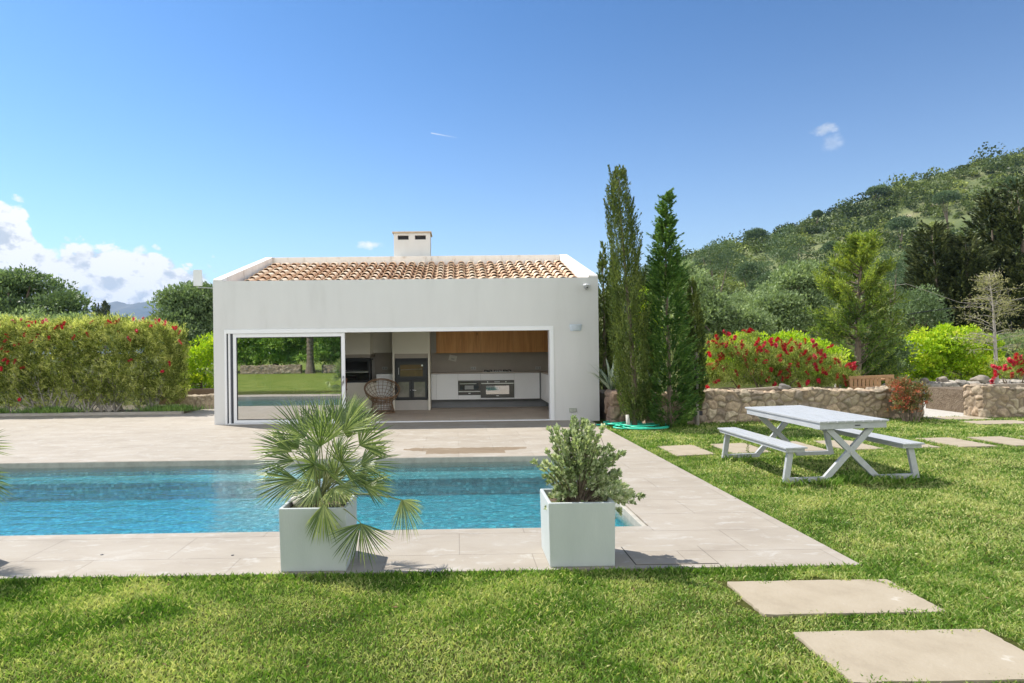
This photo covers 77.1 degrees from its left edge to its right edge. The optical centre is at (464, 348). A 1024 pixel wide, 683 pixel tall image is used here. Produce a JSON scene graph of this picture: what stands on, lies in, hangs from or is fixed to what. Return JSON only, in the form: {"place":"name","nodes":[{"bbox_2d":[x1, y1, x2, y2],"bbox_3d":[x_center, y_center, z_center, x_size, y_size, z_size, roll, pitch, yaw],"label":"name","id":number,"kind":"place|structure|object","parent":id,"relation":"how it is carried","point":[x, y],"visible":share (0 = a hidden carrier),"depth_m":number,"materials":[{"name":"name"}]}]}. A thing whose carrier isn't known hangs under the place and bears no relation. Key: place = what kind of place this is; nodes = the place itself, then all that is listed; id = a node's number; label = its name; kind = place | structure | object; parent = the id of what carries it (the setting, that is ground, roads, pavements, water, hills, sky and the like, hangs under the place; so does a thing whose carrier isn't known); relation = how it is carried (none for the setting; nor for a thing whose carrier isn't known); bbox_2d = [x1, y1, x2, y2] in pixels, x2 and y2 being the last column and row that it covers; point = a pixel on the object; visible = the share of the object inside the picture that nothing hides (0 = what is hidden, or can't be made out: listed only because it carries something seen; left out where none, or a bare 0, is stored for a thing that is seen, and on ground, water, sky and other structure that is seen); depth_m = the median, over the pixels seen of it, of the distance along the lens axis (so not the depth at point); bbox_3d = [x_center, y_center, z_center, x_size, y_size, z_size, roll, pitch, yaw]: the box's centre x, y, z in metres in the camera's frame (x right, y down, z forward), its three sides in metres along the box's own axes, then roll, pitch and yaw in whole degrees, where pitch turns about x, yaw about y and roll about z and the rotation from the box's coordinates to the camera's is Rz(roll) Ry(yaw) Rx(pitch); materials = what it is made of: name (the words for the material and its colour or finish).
{"place":"outdoors","nodes":[
{"label":"outdoors","id":0,"kind":"place"},
{"bbox_2d":[42,301,213,353],"bbox_3d":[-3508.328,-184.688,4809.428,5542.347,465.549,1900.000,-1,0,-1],"label":"mountains","id":1,"kind":"structure","parent":0,"point":[138,309],"depth_m":4930.06,"materials":[{"name":"blue"}]},
{"bbox_2d":[0,331,1023,682],"bbox_3d":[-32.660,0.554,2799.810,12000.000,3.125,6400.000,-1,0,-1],"label":"ground","id":2,"kind":"structure","parent":0,"point":[600,649],"depth_m":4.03,"materials":[{"name":"plant"}]},
{"bbox_2d":[0,263,95,382],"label":"oak tree","id":3,"kind":"object","parent":2,"relation":"on","point":[32,288],"visible":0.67,"depth_m":36.73,"materials":[{"name":"green plant"}]},
{"bbox_2d":[0,304,163,383],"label":"oak tree","id":4,"kind":"object","parent":2,"relation":"on","point":[38,314],"visible":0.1,"depth_m":30.57,"materials":[{"name":"green plant"}]},
{"bbox_2d":[0,411,183,415],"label":"kerb","id":5,"kind":"structure","parent":2,"relation":"on","point":[90,413],"depth_m":17.59,"materials":[{"name":"stone"}]},
{"bbox_2d":[2,404,201,412],"bbox_3d":[-14.026,1.893,19.017,12.350,0.145,2.640,-1,0,-1],"label":"hedge bed","id":6,"kind":"object","parent":2,"relation":"on","point":[131,407],"visible":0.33,"depth_m":18.85,"materials":[{"name":"soil"}]},
{"bbox_2d":[4,404,92,414],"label":"ground plant","id":7,"kind":"object","parent":6,"relation":"on","point":[53,409],"visible":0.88,"depth_m":17.76,"materials":[{"name":"green plant"}]},
{"bbox_2d":[0,311,191,412],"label":"bottlebrush hedge","id":8,"kind":"object","parent":6,"relation":"on","point":[173,356],"visible":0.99,"depth_m":17.94,"materials":[{"name":"green plant"}]},
{"bbox_2d":[127,403,212,413],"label":"ground plant","id":9,"kind":"object","parent":6,"relation":"on","point":[175,407],"visible":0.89,"depth_m":17.86,"materials":[{"name":"green plant"}]},
{"bbox_2d":[98,299,110,349],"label":"cypress","id":10,"kind":"object","parent":2,"relation":"on","point":[105,308],"visible":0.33,"depth_m":128.82,"materials":[{"name":"green plant"}]},
{"bbox_2d":[143,280,212,384],"bbox_3d":[-14.393,-0.898,33.474,4.777,5.912,5.386,-1,0,34],"label":"oak tree","id":11,"kind":"object","parent":2,"relation":"on","point":[191,305],"visible":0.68,"depth_m":32.76,"materials":[{"name":"green plant"}]},
{"bbox_2d":[159,388,213,404],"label":"garden wall","id":12,"kind":"structure","parent":2,"relation":"on","point":[202,391],"depth_m":20.50,"materials":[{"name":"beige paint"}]},
{"bbox_2d":[170,331,213,388],"bbox_3d":[-8.961,0.679,21.509,2.037,2.621,1.884,-1,0,-1],"label":"yellow shrub","id":13,"kind":"object","parent":2,"relation":"on","point":[202,352],"visible":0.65,"depth_m":21.27,"materials":[{"name":"green plant"}]},
{"bbox_2d":[179,394,213,408],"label":"stone wall","id":14,"kind":"structure","parent":2,"relation":"on","point":[202,400],"depth_m":19.20,"materials":[{"name":"stone"}]},
{"bbox_2d":[0,409,861,580],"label":"pool deck","id":15,"kind":"structure","parent":2,"relation":"on","point":[676,506],"depth_m":6.01,"materials":[{"name":"stone"}]},
{"bbox_2d":[0,466,624,535],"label":"pool basin","id":16,"kind":"object","parent":15,"relation":"in","point":[368,521],"visible":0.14,"depth_m":8.77,"materials":[{"name":"tile"}]},
{"bbox_2d":[0,461,631,534],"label":"water","id":17,"kind":"structure","parent":16,"relation":"in","point":[25,471],"depth_m":8.33,"materials":[{"name":"liquid"}]},
{"bbox_2d":[0,456,645,525],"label":"pool edge","id":18,"kind":"object","parent":16,"relation":"on","point":[629,516],"visible":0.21,"depth_m":10.04,"materials":[{"name":"stone"}]},
{"bbox_2d":[279,495,356,571],"bbox_3d":[-1.168,1.469,5.176,0.520,0.490,0.520,-1,0,-1],"label":"planter","id":19,"kind":"object","parent":15,"relation":"on","point":[299,552],"visible":0.62,"depth_m":4.92,"materials":[{"name":"concrete"}]},
{"bbox_2d":[290,494,310,507],"bbox_3d":[-1.321,1.236,5.188,0.187,0.124,0.150,-1,0,-1],"label":"boulder","id":20,"kind":"object","parent":19,"relation":"in","point":[293,502],"visible":0.27,"depth_m":5.13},
{"bbox_2d":[251,391,422,570],"bbox_3d":[-1.067,1.003,5.161,1.395,1.318,0.811,-1,0,29],"label":"fan palm","id":21,"kind":"object","parent":19,"relation":"in","point":[354,421],"visible":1,"depth_m":5.11,"materials":[{"name":"green plant"}]},
{"bbox_2d":[213,231,599,424],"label":"pool house","id":22,"kind":"structure","parent":15,"relation":"on","point":[295,329],"depth_m":15.02,"materials":[{"name":"white paint"}]},
{"bbox_2d":[193,270,207,287],"bbox_3d":[-6.203,-1.677,15.409,0.636,0.460,0.060,-1,0,-1],"label":"antenna","id":23,"kind":"object","parent":22,"relation":"attached to","point":[197,277],"visible":0.87,"depth_m":15.38,"materials":[{"name":"metal"}]},
{"bbox_2d":[233,332,345,422],"bbox_3d":[-4.102,0.673,14.975,2.610,2.090,0.116,-1,0,-1],"label":"sliding door","id":24,"kind":"structure","parent":22,"relation":"in","point":[268,368],"depth_m":15.00,"materials":[{"name":"glass"}]},
{"bbox_2d":[345,358,372,382],"bbox_3d":[-3.124,0.596,18.085,1.020,0.678,0.720,-1,0,-1],"label":"built in barbecue","id":25,"kind":"object","parent":22,"relation":"in","point":[358,370],"visible":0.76,"depth_m":17.77,"materials":[{"name":"black metal"}]},
{"bbox_2d":[345,373,368,380],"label":"ash door","id":26,"kind":"structure","parent":25,"relation":"in","point":[350,376],"depth_m":17.77,"materials":[{"name":"black metal"}]},
{"bbox_2d":[364,378,399,413],"bbox_3d":[-2.218,1.258,17.230,0.973,0.906,0.873,-1,0,-13],"label":"wicker chair","id":27,"kind":"object","parent":22,"relation":"on","point":[385,399],"visible":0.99,"depth_m":17.26,"materials":[{"name":"wicker"}]},
{"bbox_2d":[395,358,427,399],"bbox_3d":[-1.483,0.840,18.213,0.890,1.165,0.862,-1,0,-1],"label":"fireplace","id":28,"kind":"object","parent":22,"relation":"on","point":[411,374],"visible":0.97,"depth_m":17.82,"materials":[{"name":"black metal"}]},
{"bbox_2d":[396,380,411,398],"bbox_3d":[-1.690,1.138,17.810,0.419,0.535,0.060,-1,0,-1],"label":"door","id":29,"kind":"structure","parent":28,"relation":"in","point":[405,385],"depth_m":17.82,"materials":[{"name":"glass"}]},
{"bbox_2d":[397,362,425,378],"bbox_3d":[-1.476,0.597,17.814,0.810,0.450,0.057,-1,0,-1],"label":"door","id":30,"kind":"structure","parent":28,"relation":"in","point":[405,370],"depth_m":17.82,"materials":[{"name":"glass"}]},
{"bbox_2d":[412,380,426,398],"bbox_3d":[-1.259,1.132,17.815,0.419,0.535,0.061,-1,0,-1],"label":"door","id":31,"kind":"structure","parent":28,"relation":"in","point":[419,387],"depth_m":17.82,"materials":[{"name":"glass"}]},
{"bbox_2d":[431,371,548,407],"bbox_3d":[0.906,1.168,17.589,3.705,1.018,2.555,-1,0,-1],"label":"kitchen cabinet","id":32,"kind":"object","parent":22,"relation":"on","point":[531,388],"visible":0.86,"depth_m":18.22,"materials":[{"name":"white paint"}]},
{"bbox_2d":[458,380,480,394],"bbox_3d":[0.135,1.103,18.410,0.639,0.404,0.485,-1,0,-1],"label":"compact oven","id":33,"kind":"object","parent":32,"relation":"in","point":[469,387],"visible":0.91,"depth_m":18.19,"materials":[{"name":"metal"}]},
{"bbox_2d":[481,380,513,397],"bbox_3d":[0.936,1.137,18.419,0.951,0.489,0.485,-1,0,-1],"label":"oven","id":34,"kind":"object","parent":32,"relation":"in","point":[496,388],"visible":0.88,"depth_m":18.20,"materials":[{"name":"metal"}]},
{"bbox_2d":[436,330,547,352],"bbox_3d":[0.911,-0.223,18.692,3.537,0.655,0.360,-1,0,-1],"label":"wall cabinet","id":35,"kind":"object","parent":22,"relation":"attached to","point":[486,341],"depth_m":18.51,"materials":[{"name":"brown wood"}]},
{"bbox_2d":[436,331,461,352],"bbox_3d":[-0.462,-0.207,18.506,0.782,0.655,0.020,-1,0,-1],"label":"door","id":36,"kind":"structure","parent":35,"relation":"in","point":[451,341],"depth_m":18.50,"materials":[{"name":"brown wood"}]},
{"bbox_2d":[462,331,479,352],"bbox_3d":[0.194,-0.215,18.514,0.523,0.655,0.020,-1,0,-1],"label":"door","id":37,"kind":"structure","parent":35,"relation":"in","point":[470,339],"depth_m":18.50,"materials":[{"name":"brown wood"}]},
{"bbox_2d":[480,331,513,352],"bbox_3d":[0.939,-0.224,18.522,0.958,0.655,0.020,-1,0,-1],"label":"door","id":38,"kind":"structure","parent":35,"relation":"in","point":[490,341],"depth_m":18.51,"materials":[{"name":"brown wood"}]},
{"bbox_2d":[514,330,545,351],"bbox_3d":[1.883,-0.235,18.533,0.923,0.655,0.020,-1,0,-1],"label":"door","id":39,"kind":"structure","parent":35,"relation":"in","point":[524,341],"depth_m":18.53,"materials":[{"name":"brown wood"}]},
{"bbox_2d":[540,489,614,566],"bbox_3d":[0.909,1.439,5.211,0.520,0.500,0.520,-1,0,-1],"label":"planter","id":40,"kind":"object","parent":15,"relation":"on","point":[577,534],"visible":0.73,"depth_m":4.96,"materials":[{"name":"concrete"}]},
{"bbox_2d":[529,415,645,518],"bbox_3d":[1.000,0.991,5.219,0.966,0.921,0.464,-1,0,-1],"label":"leafy shrub","id":41,"kind":"object","parent":40,"relation":"in","point":[574,464],"visible":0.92,"depth_m":5.13,"materials":[{"name":"green plant"}]},
{"bbox_2d":[622,546,717,564],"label":"access slab","id":42,"kind":"structure","parent":15,"relation":"on","point":[638,555],"depth_m":5.20,"materials":[{"name":"stone"}]},
{"bbox_3d":[-4.253,1.505,5.151,0.520,0.490,0.520,-1,0,-1],"label":"planter","id":43,"kind":"object","parent":15,"relation":"on","visible":0},
{"bbox_2d":[0,430,16,504],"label":"fan palm","id":44,"kind":"object","parent":43,"relation":"in","point":[1,482],"visible":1,"depth_m":5.23,"materials":[{"name":"green plant"}]},
{"bbox_2d":[596,240,615,389],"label":"cypress","id":45,"kind":"object","parent":2,"relation":"on","point":[606,352],"visible":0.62,"depth_m":17.54,"materials":[{"name":"green plant"}]},
{"bbox_2d":[604,389,639,425],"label":"stone wall","id":46,"kind":"structure","parent":2,"relation":"on","point":[612,410],"depth_m":14.00,"materials":[{"name":"stone"}]},
{"bbox_2d":[603,164,659,424],"bbox_3d":[3.476,-1.058,13.416,1.103,5.665,1.076,-1,0,-1],"label":"cypress","id":47,"kind":"object","parent":2,"relation":"on","point":[635,394],"visible":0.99,"depth_m":13.29,"materials":[{"name":"green plant"}]},
{"bbox_2d":[596,420,669,429],"bbox_3d":[3.660,1.594,13.596,1.211,0.120,1.373,-1,0,-24],"label":"garden hose","id":48,"kind":"object","parent":2,"relation":"on","point":[638,426],"visible":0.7,"depth_m":13.23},
{"bbox_2d":[630,284,666,377],"bbox_3d":[4.914,-0.009,17.059,1.148,3.571,1.613,-1,0,21],"label":"yellow shrub","id":49,"kind":"object","parent":2,"relation":"on","point":[654,320],"visible":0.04,"depth_m":16.93,"materials":[{"name":"green plant"}]},
{"bbox_2d":[636,187,706,427],"bbox_3d":[4.258,-0.822,13.487,1.453,5.135,1.398,-1,0,-1],"label":"conifer","id":50,"kind":"object","parent":2,"relation":"on","point":[673,277],"visible":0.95,"depth_m":13.24,"materials":[{"name":"green plant"}]},
{"bbox_2d":[660,445,712,456],"bbox_3d":[3.617,1.680,10.480,0.608,0.070,0.990,-1,0,-1],"label":"stepping stone","id":51,"kind":"object","parent":2,"relation":"on","point":[684,450],"visible":0.74,"depth_m":10.42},
{"bbox_2d":[685,276,710,425],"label":"conifer","id":52,"kind":"object","parent":2,"relation":"on","point":[698,324],"visible":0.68,"depth_m":13.47,"materials":[{"name":"green plant"}]},
{"bbox_2d":[668,258,735,357],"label":"olive tree","id":53,"kind":"object","parent":2,"relation":"on","point":[713,302],"visible":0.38,"depth_m":28.95,"materials":[{"name":"green plant"}]},
{"bbox_2d":[710,443,770,452],"bbox_3d":[4.509,1.648,10.493,0.608,0.067,0.995,-1,0,-1],"label":"stepping stone","id":54,"kind":"object","parent":2,"relation":"on","point":[737,447],"visible":0.51,"depth_m":10.48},
{"bbox_2d":[705,301,788,380],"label":"olive tree","id":55,"kind":"object","parent":2,"relation":"on","point":[744,317],"visible":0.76,"depth_m":28.61,"materials":[{"name":"green plant"}]},
{"bbox_2d":[703,328,854,386],"bbox_3d":[8.451,0.553,17.576,4.506,2.276,2.023,-1,0,-1],"label":"yellow shrub","id":56,"kind":"object","parent":2,"relation":"on","point":[822,344],"visible":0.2,"depth_m":17.38,"materials":[{"name":"green plant"}]},
{"bbox_2d":[599,386,962,419],"bbox_3d":[9.586,1.327,15.473,12.500,0.720,2.480,-1,0,-1],"label":"planting bed","id":57,"kind":"object","parent":2,"relation":"on","point":[947,398],"visible":0.15,"depth_m":15.38,"materials":[{"name":"stone"}]},
{"bbox_2d":[587,359,628,389],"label":"strap leaf plant","id":58,"kind":"object","parent":57,"relation":"on","point":[609,383],"visible":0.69,"depth_m":14.63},
{"bbox_2d":[698,328,864,389],"bbox_3d":[7.440,0.294,15.215,4.078,1.610,1.478,-1,0,-1],"label":"bottlebrush bush","id":59,"kind":"object","parent":57,"relation":"on","point":[773,354],"visible":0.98,"depth_m":14.90,"materials":[{"name":"green plant"}]},
{"bbox_2d":[836,375,893,388],"bbox_3d":[9.445,0.831,15.109,1.050,0.455,0.555,-1,0,-1],"label":"wooden bench","id":60,"kind":"object","parent":57,"relation":"on","point":[877,379],"visible":0.61,"depth_m":14.85,"materials":[{"name":"wood"}]},
{"bbox_2d":[984,348,1023,383],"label":"bottlebrush bush","id":61,"kind":"object","parent":57,"relation":"on","point":[1004,367],"visible":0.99,"depth_m":14.93,"materials":[{"name":"red plant"}]},
{"bbox_2d":[640,386,924,424],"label":"stone wall","id":62,"kind":"structure","parent":2,"relation":"on","point":[721,405],"depth_m":13.70,"materials":[{"name":"stone"}]},
{"bbox_2d":[733,386,778,390],"bbox_3d":[6.389,0.864,13.925,1.089,0.109,0.078,-1,0,-1],"label":"driftwood log","id":63,"kind":"object","parent":62,"relation":"on","point":[768,388],"visible":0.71,"depth_m":13.90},
{"bbox_2d":[744,259,844,375],"bbox_3d":[16.336,-1.526,31.735,5.327,6.112,4.255,-1,0,-11],"label":"olive tree","id":64,"kind":"object","parent":2,"relation":"on","point":[790,294],"visible":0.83,"depth_m":31.23,"materials":[{"name":"green plant"}]},
{"bbox_2d":[790,441,826,450],"bbox_3d":[5.395,1.620,10.505,0.614,0.065,0.994,-1,0,-1],"label":"stepping stone","id":65,"kind":"object","parent":2,"relation":"on","point":[811,448],"visible":0.27,"depth_m":10.30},
{"bbox_2d":[718,405,924,482],"bbox_3d":[4.652,1.226,8.625,1.684,0.740,1.960,-2,0,-1],"label":"picnic table","id":66,"kind":"object","parent":2,"relation":"on","point":[833,424],"visible":0.95,"depth_m":8.00,"materials":[{"name":"white paint"}]},
{"bbox_2d":[727,579,944,616],"bbox_3d":[2.491,1.710,4.367,1.194,0.054,0.591,-1,0,-1],"label":"stepping stone","id":67,"kind":"object","parent":2,"relation":"on","point":[796,597],"visible":0.79,"depth_m":4.33,"materials":[{"name":"stone"}]},
{"bbox_2d":[816,440,883,450],"bbox_3d":[6.286,1.596,10.512,0.610,0.062,0.992,-1,0,-1],"label":"stepping stone","id":68,"kind":"object","parent":2,"relation":"on","point":[835,444],"visible":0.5,"depth_m":10.37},
{"bbox_2d":[800,229,924,388],"bbox_3d":[12.390,-1.142,20.167,3.352,5.318,3.424,-1,0,-1],"label":"feathery tree","id":69,"kind":"object","parent":2,"relation":"on","point":[863,247],"visible":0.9,"depth_m":19.84,"materials":[{"name":"green plant"}]},
{"bbox_2d":[834,330,925,378],"bbox_3d":[13.300,0.478,21.152,3.369,2.268,2.156,-1,0,-1],"label":"dark shrub","id":70,"kind":"object","parent":2,"relation":"on","point":[901,353],"visible":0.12,"depth_m":20.66,"materials":[{"name":"green plant"}]},
{"bbox_2d":[793,629,1023,682],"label":"stepping stone","id":71,"kind":"object","parent":2,"relation":"on","point":[956,656],"visible":0.91,"depth_m":3.52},
{"bbox_2d":[884,375,932,421],"bbox_3d":[9.277,1.052,13.357,0.912,1.049,0.767,-1,0,-1],"label":"red bush","id":72,"kind":"object","parent":2,"relation":"on","point":[907,397],"visible":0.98,"depth_m":13.28,"materials":[{"name":"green plant"}]},
{"bbox_2d":[884,283,954,335],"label":"tree","id":73,"kind":"object","parent":2,"relation":"on","point":[912,306],"visible":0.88,"depth_m":29.85,"materials":[{"name":"green plant"}]},
{"bbox_2d":[834,379,1023,393],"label":"stone wall","id":74,"kind":"structure","parent":2,"relation":"on","point":[953,383],"depth_m":20.51,"materials":[{"name":"stone"}]},
{"bbox_2d":[970,375,989,383],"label":"boulder","id":75,"kind":"object","parent":74,"relation":"on","point":[984,379],"visible":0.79,"depth_m":20.58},
{"bbox_2d":[900,219,977,351],"bbox_3d":[26.970,-2.976,36.295,4.013,8.715,3.916,-1,0,-1],"label":"cypress","id":76,"kind":"object","parent":2,"relation":"on","point":[919,265],"visible":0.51,"depth_m":35.82,"materials":[{"name":"green plant"}]},
{"bbox_2d":[898,321,1008,380],"bbox_3d":[17.076,0.278,22.773,4.218,2.564,2.541,-1,0,-1],"label":"yellow shrub","id":77,"kind":"object","parent":2,"relation":"on","point":[941,357],"visible":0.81,"depth_m":22.22,"materials":[{"name":"green plant"}]},
{"bbox_2d":[916,437,995,447],"bbox_3d":[8.065,1.555,10.534,0.616,0.060,0.991,-1,0,-1],"label":"stepping stone","id":78,"kind":"object","parent":2,"relation":"on","point":[961,443],"visible":0.73,"depth_m":10.45,"materials":[{"name":"stone"}]},
{"bbox_2d":[927,416,991,419],"bbox_3d":[10.584,1.508,13.750,1.166,0.060,0.565,-1,0,-1],"label":"stepping stone","id":79,"kind":"object","parent":2,"relation":"on","point":[964,417],"visible":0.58,"depth_m":13.77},
{"bbox_2d":[933,232,1012,353],"bbox_3d":[27.768,-2.498,35.348,3.596,7.854,3.788,-1,0,-1],"label":"cypress","id":80,"kind":"object","parent":2,"relation":"on","point":[976,261],"visible":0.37,"depth_m":34.66,"materials":[{"name":"green plant"}]},
{"bbox_2d":[947,270,1023,383],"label":"bare tree","id":81,"kind":"object","parent":2,"relation":"on","point":[994,340],"visible":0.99,"depth_m":19.17,"materials":[{"name":"grey plant"}]},
{"bbox_2d":[959,187,1023,364],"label":"cypress","id":82,"kind":"object","parent":2,"relation":"on","point":[986,200],"visible":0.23,"depth_m":36.82,"materials":[{"name":"green plant"}]},
{"bbox_2d":[960,420,1023,424],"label":"stepping stone","id":83,"kind":"object","parent":2,"relation":"on","point":[990,422],"visible":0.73,"depth_m":12.93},
{"bbox_2d":[963,383,1023,417],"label":"stone wall","id":84,"kind":"structure","parent":2,"relation":"on","point":[989,400],"depth_m":13.77,"materials":[{"name":"stone"}]},
{"bbox_2d":[978,383,1023,387],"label":"plank","id":85,"kind":"object","parent":84,"relation":"on","point":[1010,385],"visible":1,"depth_m":13.85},
{"bbox_2d":[967,436,1023,446],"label":"stepping stone","id":86,"kind":"object","parent":2,"relation":"on","point":[1008,440],"visible":0.77,"depth_m":10.59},
{"bbox_2d":[979,178,1023,367],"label":"cypress","id":87,"kind":"object","parent":2,"relation":"on","point":[1010,240],"visible":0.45,"depth_m":35.97,"materials":[{"name":"green plant"}]},
{"bbox_2d":[996,329,1023,379],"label":"green shrub","id":88,"kind":"object","parent":2,"relation":"on","point":[1008,341],"visible":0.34,"depth_m":25.84,"materials":[{"name":"green plant"}]},
{"bbox_2d":[0,0,1023,308],"label":"sky","id":89,"kind":"structure","parent":0,"point":[145,145],"materials":[{"name":"blue"}]},
{"bbox_2d":[198,160,1023,369],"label":"hill","id":90,"kind":"structure","parent":0,"point":[958,222],"depth_m":201.41,"materials":[{"name":"plant"}]},
{"bbox_2d":[688,239,753,293],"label":"pine tree","id":91,"kind":"object","parent":90,"relation":"on","point":[721,256],"visible":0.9,"depth_m":109.54,"materials":[{"name":"green plant"}]},
{"bbox_2d":[728,279,771,307],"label":"hill tree","id":92,"kind":"object","parent":90,"relation":"on","point":[758,290],"visible":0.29,"depth_m":59.86,"materials":[{"name":"green plant"}]},
{"bbox_2d":[730,260,770,302],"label":"pine tree","id":93,"kind":"object","parent":90,"relation":"on","point":[745,269],"visible":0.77,"depth_m":95.81,"materials":[{"name":"green plant"}]},
{"bbox_2d":[742,227,772,241],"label":"pine tree","id":94,"kind":"object","parent":90,"relation":"on","point":[756,232],"visible":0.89,"depth_m":214.64,"materials":[{"name":"green plant"}]},
{"bbox_2d":[744,270,772,293],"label":"hill tree","id":95,"kind":"object","parent":90,"relation":"on","point":[752,283],"visible":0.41,"depth_m":69.92,"materials":[{"name":"green plant"}]},
{"bbox_2d":[755,224,813,273],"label":"pine tree","id":96,"kind":"object","parent":90,"relation":"on","point":[785,252],"visible":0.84,"depth_m":87.74,"materials":[{"name":"green plant"}]},
{"bbox_2d":[600,142,1023,350],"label":"hillside scrub","id":97,"kind":"object","parent":90,"relation":"on","point":[842,211],"visible":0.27,"depth_m":207.88,"materials":[{"name":"green plant"}]},
{"bbox_2d":[817,240,856,271],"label":"pine tree","id":98,"kind":"object","parent":90,"relation":"on","point":[828,246],"visible":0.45,"depth_m":130.39,"materials":[{"name":"green plant"}]},
{"bbox_2d":[863,183,892,199],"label":"hill tree","id":99,"kind":"object","parent":90,"relation":"on","point":[880,189],"visible":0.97,"depth_m":222.62,"materials":[{"name":"green plant"}]},
{"bbox_2d":[872,250,917,329],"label":"pine tree","id":100,"kind":"object","parent":90,"relation":"on","point":[898,271],"visible":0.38,"depth_m":66.16,"materials":[{"name":"green plant"}]},
{"bbox_2d":[885,214,916,248],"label":"pine tree","id":101,"kind":"object","parent":90,"relation":"on","point":[903,222],"visible":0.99,"depth_m":170.73,"materials":[{"name":"green plant"}]},
{"bbox_2d":[930,190,961,228],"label":"hill tree","id":102,"kind":"object","parent":90,"relation":"on","point":[941,198],"visible":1,"depth_m":180.96,"materials":[{"name":"green plant"}]},
{"bbox_2d":[1002,175,1019,277],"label":"hill tree","id":103,"kind":"object","parent":90,"relation":"on","point":[1007,179],"visible":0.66,"depth_m":120.78,"materials":[{"name":"green plant"}]},
{"bbox_2d":[923,398,965,416],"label":"gravel path","id":104,"kind":"structure","parent":0,"point":[933,412],"depth_m":14.72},
{"bbox_2d":[893,284,1023,314],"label":"power cable","id":105,"kind":"object","parent":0,"point":[956,301],"visible":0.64,"depth_m":26.24,"materials":[{"name":"black metal"}]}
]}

